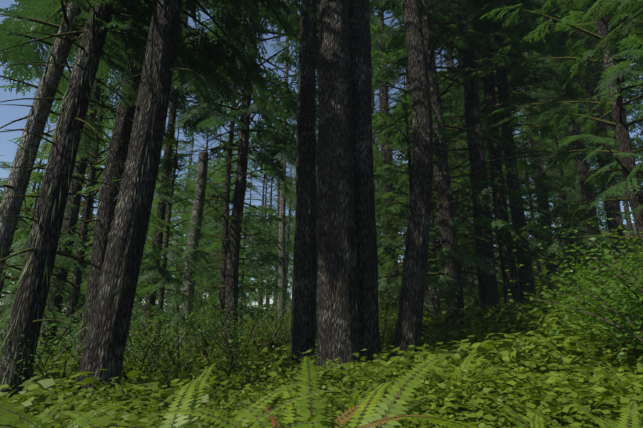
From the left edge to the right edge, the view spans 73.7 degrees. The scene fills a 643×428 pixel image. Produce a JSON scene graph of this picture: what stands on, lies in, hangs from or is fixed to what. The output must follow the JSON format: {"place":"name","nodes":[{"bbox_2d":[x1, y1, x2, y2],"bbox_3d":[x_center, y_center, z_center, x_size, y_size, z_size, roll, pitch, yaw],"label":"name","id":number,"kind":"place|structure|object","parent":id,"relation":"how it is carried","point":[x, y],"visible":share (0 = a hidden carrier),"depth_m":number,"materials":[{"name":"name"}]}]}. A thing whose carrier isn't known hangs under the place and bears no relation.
{"place":"outdoors","nodes":[
{"label":"outdoors","id":0,"kind":"place"},
{"bbox_2d":[0,0,642,345],"label":"sky","id":1,"kind":"structure","parent":0,"point":[8,113],"materials":[{"name":"blue"}]},
{"bbox_2d":[146,223,642,427],"bbox_3d":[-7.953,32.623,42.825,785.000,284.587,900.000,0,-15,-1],"label":"terrain","id":2,"kind":"structure","parent":0,"point":[634,227],"depth_m":12.98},
{"bbox_2d":[0,0,641,400],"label":"trees","id":3,"kind":"object","parent":2,"relation":"on","point":[338,328],"visible":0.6,"depth_m":12.03,"materials":[{"name":"brown plant"}]},
{"bbox_2d":[0,0,642,365],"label":"trees","id":4,"kind":"object","parent":2,"relation":"on","point":[575,11],"visible":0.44,"depth_m":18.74,"materials":[{"name":"green plant"}]},
{"bbox_2d":[0,233,642,427],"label":"undergrowth plants","id":5,"kind":"object","parent":2,"relation":"on","point":[531,380],"visible":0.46,"depth_m":6.90,"materials":[{"name":"green plant"}]},
{"bbox_2d":[0,0,642,345],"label":"sunlit fir foliage","id":6,"kind":"object","parent":2,"relation":"on","point":[120,47],"visible":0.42,"depth_m":17.37,"materials":[{"name":"green plant"}]},
{"bbox_2d":[0,218,642,395],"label":"understory shrubs","id":7,"kind":"object","parent":2,"relation":"on","point":[624,307],"visible":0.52,"depth_m":9.08,"materials":[{"name":"green plant"}]},
{"bbox_2d":[0,266,642,427],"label":"ferns","id":8,"kind":"object","parent":2,"relation":"on","point":[353,414],"visible":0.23,"depth_m":2.86,"materials":[{"name":"green plant"}]},
{"bbox_2d":[0,0,642,348],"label":"tree","id":9,"kind":"object","parent":2,"relation":"on","point":[431,279],"visible":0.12,"depth_m":21.31,"materials":[{"name":"green plant"}]},
{"bbox_2d":[0,6,642,340],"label":"trees","id":10,"kind":"object","parent":2,"relation":"on","point":[629,222],"depth_m":47.77,"materials":[{"name":"green plant"}]},
{"bbox_2d":[12,0,641,280],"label":"fir foliage","id":11,"kind":"object","parent":2,"relation":"on","point":[207,45],"visible":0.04,"depth_m":12.65,"materials":[{"name":"green plant"}]}
]}

